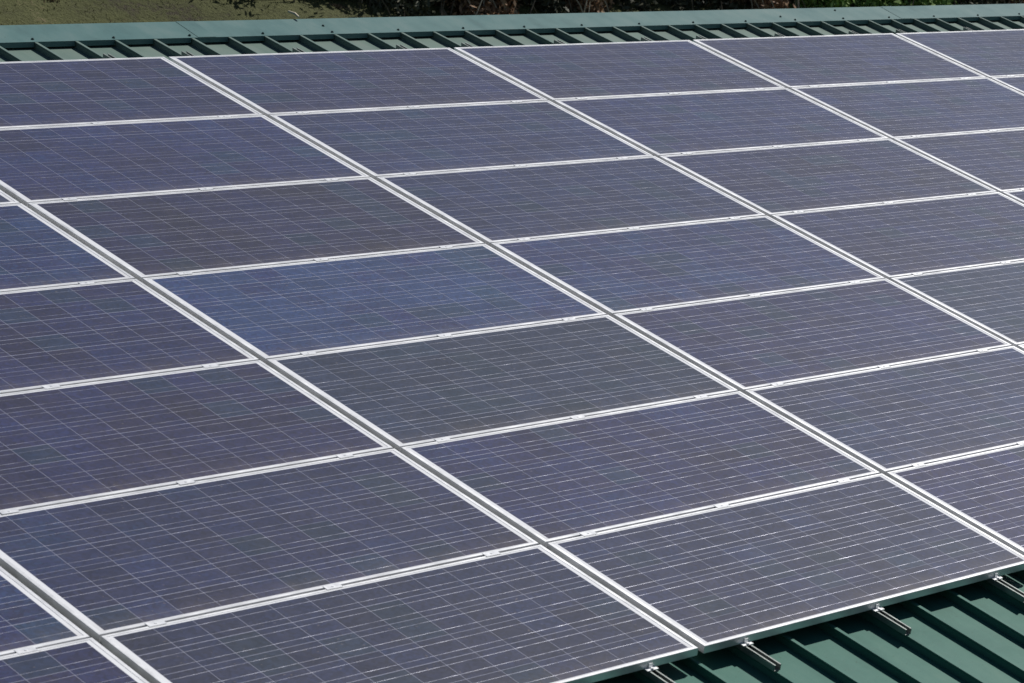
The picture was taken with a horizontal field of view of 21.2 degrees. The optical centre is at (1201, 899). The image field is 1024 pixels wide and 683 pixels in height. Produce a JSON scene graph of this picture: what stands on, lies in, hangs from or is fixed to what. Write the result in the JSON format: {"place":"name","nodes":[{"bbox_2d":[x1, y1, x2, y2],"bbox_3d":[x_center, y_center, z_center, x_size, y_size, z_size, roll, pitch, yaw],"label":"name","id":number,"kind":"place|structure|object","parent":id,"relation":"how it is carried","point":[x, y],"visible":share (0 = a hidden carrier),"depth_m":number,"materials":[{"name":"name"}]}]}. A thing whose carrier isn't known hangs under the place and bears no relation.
{"place":"outdoors","nodes":[
{"label":"outdoors","id":0,"kind":"place"},
{"bbox_2d":[0,0,1022,24],"bbox_3d":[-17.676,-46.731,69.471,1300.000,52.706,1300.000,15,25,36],"label":"ground","id":1,"kind":"structure","parent":0,"point":[136,11],"depth_m":24.41,"materials":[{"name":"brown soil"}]},
{"bbox_2d":[288,10,299,17],"bbox_3d":[-5.786,-5.654,16.347,0.100,0.045,0.025,12,24,30],"label":"stick","id":2,"kind":"object","parent":1,"relation":"on","point":[295,14],"visible":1,"depth_m":16.34,"materials":[{"name":"beige wood"}]},
{"bbox_2d":[342,0,362,9],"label":"shrub","id":3,"kind":"object","parent":1,"relation":"on","point":[359,3],"visible":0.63,"depth_m":25.74,"materials":[{"name":"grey plant"}]},
{"bbox_2d":[362,0,454,16],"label":"shrub","id":4,"kind":"object","parent":1,"relation":"on","point":[414,8],"visible":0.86,"depth_m":26.09,"materials":[{"name":"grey plant"}]},
{"bbox_2d":[435,0,522,15],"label":"shrub","id":5,"kind":"object","parent":1,"relation":"on","point":[477,7],"visible":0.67,"depth_m":26.68,"materials":[{"name":"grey plant"}]},
{"bbox_2d":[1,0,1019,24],"bbox_3d":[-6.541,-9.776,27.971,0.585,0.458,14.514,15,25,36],"label":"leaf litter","id":6,"kind":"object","parent":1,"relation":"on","point":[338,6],"visible":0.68,"depth_m":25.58,"materials":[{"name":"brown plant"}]},
{"bbox_2d":[0,4,1023,682],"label":"roof","id":7,"kind":"structure","parent":1,"relation":"on","point":[968,634],"depth_m":15.28,"materials":[{"name":"green metal"}]},
{"bbox_2d":[14,646,36,653],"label":"mounting rail","id":8,"kind":"object","parent":7,"relation":"attached to","point":[25,650],"visible":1,"depth_m":9.07,"materials":[{"name":"metal"}]},
{"bbox_2d":[0,566,89,655],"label":"solar panel","id":9,"kind":"object","parent":8,"relation":"attached to","point":[28,617],"visible":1,"depth_m":9.26,"materials":[{"name":"blue glass"}]},
{"bbox_2d":[0,637,148,682],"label":"solar panel","id":10,"kind":"object","parent":8,"relation":"on","point":[90,660],"visible":1,"depth_m":9.05,"materials":[{"name":"blue glass"}]},
{"bbox_2d":[0,508,166,626],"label":"mounting rail","id":11,"kind":"object","parent":7,"relation":"on","point":[149,624],"visible":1,"depth_m":9.46,"materials":[{"name":"metal"}]},
{"bbox_2d":[42,384,342,589],"bbox_3d":[-5.283,-2.402,11.162,7.470,0.068,0.070,33,34,27],"label":"mounting rail","id":12,"kind":"object","parent":7,"relation":"on","point":[327,587],"visible":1,"depth_m":10.44,"materials":[{"name":"metal"}]},
{"bbox_2d":[0,190,19,204],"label":"solar panel","id":13,"kind":"object","parent":12,"relation":"on","point":[5,198],"visible":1,"depth_m":12.57,"materials":[{"name":"white metal"}]},
{"bbox_2d":[0,203,134,291],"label":"solar panel","id":14,"kind":"object","parent":12,"relation":"on","point":[37,251],"visible":1,"depth_m":12.11,"materials":[{"name":"blue glass"}]},
{"bbox_2d":[0,279,258,393],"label":"solar panel","id":15,"kind":"object","parent":12,"relation":"on","point":[79,334],"visible":1,"depth_m":11.50,"materials":[{"name":"blue glass"}]},
{"bbox_2d":[0,360,392,510],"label":"solar panel","id":16,"kind":"object","parent":12,"relation":"on","point":[76,442],"visible":1,"depth_m":10.81,"materials":[{"name":"blue glass"}]},
{"bbox_2d":[0,449,538,642],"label":"solar panel","id":17,"kind":"object","parent":12,"relation":"on","point":[96,569],"visible":1,"depth_m":10.15,"materials":[{"name":"blue glass"}]},
{"bbox_2d":[101,545,697,682],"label":"solar panel","id":18,"kind":"object","parent":12,"relation":"on","point":[537,614],"visible":1,"depth_m":9.86,"materials":[{"name":"blue glass"}]},
{"bbox_2d":[78,281,674,682],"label":"mounting rail","id":19,"kind":"object","parent":7,"relation":"attached to","point":[653,673],"visible":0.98,"depth_m":10.09,"materials":[{"name":"metal"}]},
{"bbox_2d":[61,197,780,671],"bbox_3d":[-4.505,-2.740,12.075,7.470,0.068,0.070,33,34,27],"label":"mounting rail","id":20,"kind":"object","parent":7,"relation":"on","point":[755,653],"visible":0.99,"depth_m":10.44,"materials":[{"name":"metal"}]},
{"bbox_2d":[91,122,911,634],"bbox_3d":[-4.039,-2.942,12.624,7.470,0.068,0.070,33,34,27],"label":"mounting rail","id":21,"kind":"object","parent":7,"relation":"attached to","point":[877,612],"visible":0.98,"depth_m":10.98,"materials":[{"name":"metal"}]},
{"bbox_2d":[0,57,262,128],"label":"solar panel","id":22,"kind":"object","parent":21,"relation":"on","point":[63,92],"visible":1,"depth_m":14.24,"materials":[{"name":"blue glass"}]},
{"bbox_2d":[0,115,369,206],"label":"solar panel","id":23,"kind":"object","parent":21,"relation":"on","point":[52,163],"visible":1,"depth_m":13.55,"materials":[{"name":"blue glass"}]},
{"bbox_2d":[28,177,483,281],"bbox_3d":[-4.790,-3.441,13.093,1.000,0.035,1.960,33,34,27],"label":"solar panel","id":24,"kind":"object","parent":21,"relation":"on","point":[139,237],"visible":1,"depth_m":13.01,"materials":[{"name":"blue glass"}]},
{"bbox_2d":[142,244,605,363],"bbox_3d":[-4.032,-2.958,12.627,1.000,0.035,1.960,33,34,27],"label":"solar panel","id":25,"kind":"object","parent":21,"relation":"on","point":[263,313],"visible":1,"depth_m":12.54,"materials":[{"name":"blue glass"}]},
{"bbox_2d":[266,315,737,452],"bbox_3d":[-3.274,-2.475,12.161,1.001,0.035,1.960,33,34,27],"label":"solar panel","id":26,"kind":"object","parent":21,"relation":"on","point":[397,396],"visible":1,"depth_m":12.07,"materials":[{"name":"blue glass"}]},
{"bbox_2d":[401,391,879,547],"bbox_3d":[-2.517,-1.992,11.695,1.001,0.035,1.960,33,34,27],"label":"solar panel","id":27,"kind":"object","parent":21,"relation":"on","point":[543,484],"visible":1,"depth_m":11.60,"materials":[{"name":"blue glass"}]},
{"bbox_2d":[547,473,1023,653],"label":"solar panel","id":28,"kind":"object","parent":21,"relation":"on","point":[709,580],"visible":1,"depth_m":11.13,"materials":[{"name":"blue glass"}]},
{"bbox_2d":[181,51,924,466],"bbox_3d":[-3.262,-3.280,13.537,7.470,0.068,0.070,33,34,27],"label":"mounting rail","id":29,"kind":"object","parent":7,"relation":"on","point":[187,53],"visible":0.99,"depth_m":13.74,"materials":[{"name":"metal"}]},
{"bbox_2d":[103,53,1023,602],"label":"mounting rail","id":30,"kind":"object","parent":7,"relation":"attached to","point":[997,581],"visible":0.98,"depth_m":11.54,"materials":[{"name":"metal"}]},
{"bbox_2d":[292,48,1023,444],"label":"mounting rail","id":31,"kind":"object","parent":7,"relation":"attached to","point":[294,50],"visible":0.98,"depth_m":14.31,"materials":[{"name":"metal"}]},
{"bbox_2d":[168,48,547,117],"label":"solar panel","id":32,"kind":"object","parent":31,"relation":"on","point":[267,85],"visible":1,"depth_m":15.42,"materials":[{"name":"blue glass"}]},
{"bbox_2d":[269,100,652,179],"bbox_3d":[-4.304,-4.465,15.021,1.000,0.035,1.960,33,34,27],"label":"solar panel","id":33,"kind":"object","parent":31,"relation":"on","point":[373,143],"visible":1,"depth_m":14.95,"materials":[{"name":"blue glass"}]},
{"bbox_2d":[376,156,765,245],"bbox_3d":[-3.546,-3.982,14.555,1.000,0.035,1.960,33,34,27],"label":"solar panel","id":34,"kind":"object","parent":31,"relation":"on","point":[488,206],"visible":1,"depth_m":14.48,"materials":[{"name":"blue glass"}]},
{"bbox_2d":[490,216,884,316],"bbox_3d":[-2.788,-3.498,14.089,1.000,0.035,1.960,33,34,27],"label":"solar panel","id":35,"kind":"object","parent":31,"relation":"on","point":[610,273],"visible":1,"depth_m":14.01,"materials":[{"name":"blue glass"}]},
{"bbox_2d":[613,278,1011,392],"bbox_3d":[-2.031,-3.016,13.624,1.000,0.036,1.960,33,34,27],"label":"solar panel","id":36,"kind":"object","parent":31,"relation":"on","point":[742,344],"visible":1,"depth_m":13.54,"materials":[{"name":"blue glass"}]},
{"bbox_2d":[744,346,1023,474],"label":"solar panel","id":37,"kind":"object","parent":31,"relation":"on","point":[884,421],"visible":1,"depth_m":12.93,"materials":[{"name":"blue glass"}]},
{"bbox_2d":[886,445,1023,554],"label":"solar panel","id":38,"kind":"object","parent":31,"relation":"on","point":[983,492],"visible":1,"depth_m":12.24,"materials":[{"name":"blue glass"}]},
{"bbox_2d":[461,42,921,274],"bbox_3d":[-2.018,-3.821,14.999,7.470,0.068,0.070,33,34,27],"label":"mounting rail","id":39,"kind":"object","parent":7,"relation":"on","point":[469,45],"visible":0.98,"depth_m":15.70,"materials":[{"name":"metal"}]},
{"bbox_2d":[396,44,988,351],"bbox_3d":[-2.329,-3.686,14.634,7.470,0.068,0.070,33,34,27],"label":"mounting rail","id":40,"kind":"object","parent":7,"relation":"on","point":[736,217],"visible":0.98,"depth_m":14.88,"materials":[{"name":"metal"}]},
{"bbox_2d":[554,40,1010,263],"bbox_3d":[-1.552,-4.023,15.548,7.470,0.068,0.070,33,34,27],"label":"mounting rail","id":41,"kind":"object","parent":7,"relation":"on","point":[775,146],"visible":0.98,"depth_m":16.24,"materials":[{"name":"metal"}]},
{"bbox_2d":[454,40,784,102],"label":"solar panel","id":42,"kind":"object","parent":41,"relation":"on","point":[551,72],"visible":1,"depth_m":16.88,"materials":[{"name":"blue glass"}]},
{"bbox_2d":[554,88,888,157],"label":"solar panel","id":43,"kind":"object","parent":41,"relation":"on","point":[657,126],"visible":1,"depth_m":16.41,"materials":[{"name":"blue glass"}]},
{"bbox_2d":[659,139,996,216],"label":"solar panel","id":44,"kind":"object","parent":41,"relation":"on","point":[769,182],"visible":1,"depth_m":15.95,"materials":[{"name":"blue glass"}]},
{"bbox_2d":[771,192,1023,279],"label":"solar panel","id":45,"kind":"object","parent":41,"relation":"on","point":[899,239],"visible":1,"depth_m":15.37,"materials":[{"name":"blue glass"}]},
{"bbox_2d":[890,261,1023,346],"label":"solar panel","id":46,"kind":"object","parent":41,"relation":"on","point":[989,298],"visible":1,"depth_m":14.65,"materials":[{"name":"blue glass"}]},
{"bbox_2d":[1017,344,1023,350],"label":"solar panel","id":47,"kind":"object","parent":41,"relation":"on","point":[1020,347],"visible":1,"depth_m":14.12,"materials":[{"name":"white metal"}]},
{"bbox_2d":[641,37,976,194],"bbox_3d":[-1.086,-4.226,16.096,7.470,0.068,0.070,33,34,27],"label":"mounting rail","id":48,"kind":"object","parent":7,"relation":"on","point":[644,39],"visible":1,"depth_m":17.24,"materials":[{"name":"metal"}]},
{"bbox_2d":[696,35,1023,189],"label":"mounting rail","id":49,"kind":"object","parent":7,"relation":"on","point":[698,37],"visible":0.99,"depth_m":17.61,"materials":[{"name":"metal"}]},
{"bbox_2d":[774,33,996,131],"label":"mounting rail","id":50,"kind":"object","parent":7,"relation":"attached to","point":[781,35],"visible":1,"depth_m":18.69,"materials":[{"name":"metal"}]},
{"bbox_2d":[693,33,985,88],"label":"solar panel","id":51,"kind":"object","parent":50,"relation":"on","point":[804,61],"visible":1,"depth_m":18.35,"materials":[{"name":"blue glass"}]},
{"bbox_2d":[790,77,1023,139],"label":"solar panel","id":52,"kind":"object","parent":50,"relation":"on","point":[892,111],"visible":1,"depth_m":17.81,"materials":[{"name":"blue glass"}]},
{"bbox_2d":[893,129,1023,192],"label":"solar panel","id":53,"kind":"object","parent":50,"relation":"on","point":[993,160],"visible":1,"depth_m":17.06,"materials":[{"name":"blue glass"}]},
{"bbox_2d":[1002,190,1023,203],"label":"solar panel","id":54,"kind":"object","parent":50,"relation":"on","point":[1017,195],"visible":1,"depth_m":16.52,"materials":[{"name":"white metal"}]},
{"bbox_2d":[848,31,967,78],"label":"mounting rail","id":55,"kind":"object","parent":7,"relation":"attached to","point":[851,33],"visible":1,"depth_m":19.25,"materials":[{"name":"metal"}]},
{"bbox_2d":[895,29,1014,76],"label":"mounting rail","id":56,"kind":"object","parent":7,"relation":"attached to","point":[899,31],"visible":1,"depth_m":19.62,"materials":[{"name":"metal"}]},
{"bbox_2d":[963,27,973,30],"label":"mounting rail","id":57,"kind":"object","parent":7,"relation":"attached to","point":[966,29],"visible":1,"depth_m":20.18,"materials":[{"name":"metal"}]},
{"bbox_2d":[895,29,1023,78],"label":"solar panel","id":58,"kind":"object","parent":57,"relation":"on","point":[992,53],"visible":1,"depth_m":19.49,"materials":[{"name":"blue glass"}]},
{"bbox_2d":[991,76,1023,93],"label":"solar panel","id":59,"kind":"object","parent":57,"relation":"on","point":[1016,83],"visible":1,"depth_m":18.92,"materials":[{"name":"blue glass"}]},
{"bbox_2d":[508,0,585,13],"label":"shrub","id":60,"kind":"object","parent":1,"relation":"on","point":[545,5],"visible":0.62,"depth_m":27.32,"materials":[{"name":"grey plant"}]},
{"bbox_2d":[563,0,615,12],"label":"shrub","id":61,"kind":"object","parent":1,"relation":"on","point":[594,6],"visible":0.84,"depth_m":27.65,"materials":[{"name":"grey plant"}]},
{"bbox_2d":[614,0,676,11],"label":"shrub","id":62,"kind":"object","parent":1,"relation":"on","point":[642,6],"visible":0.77,"depth_m":28.29,"materials":[{"name":"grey plant"}]},
{"bbox_2d":[667,0,744,10],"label":"shrub","id":63,"kind":"object","parent":1,"relation":"on","point":[681,5],"visible":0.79,"depth_m":29.02,"materials":[{"name":"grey plant"}]},
{"bbox_2d":[728,0,798,8],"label":"shrub","id":64,"kind":"object","parent":1,"relation":"on","point":[769,4],"visible":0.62,"depth_m":29.45,"materials":[{"name":"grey plant"}]},
{"bbox_2d":[788,0,855,8],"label":"shrub","id":65,"kind":"object","parent":1,"relation":"on","point":[830,4],"visible":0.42,"depth_m":29.92,"materials":[{"name":"green plant"}]},
{"bbox_2d":[845,0,913,6],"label":"shrub","id":66,"kind":"object","parent":1,"relation":"on","point":[865,3],"visible":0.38,"depth_m":30.62,"materials":[{"name":"green plant"}]},
{"bbox_2d":[902,0,961,5],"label":"shrub","id":67,"kind":"object","parent":1,"relation":"on","point":[929,2],"visible":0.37,"depth_m":31.23,"materials":[{"name":"green plant"}]},
{"bbox_2d":[953,0,1004,4],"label":"shrub","id":68,"kind":"object","parent":1,"relation":"on","point":[973,2],"visible":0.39,"depth_m":31.94,"materials":[{"name":"green plant"}]},
{"bbox_2d":[1001,0,1023,3],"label":"shrub","id":69,"kind":"object","parent":1,"relation":"on","point":[1012,2],"visible":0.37,"depth_m":32.61,"materials":[{"name":"green plant"}]}
]}

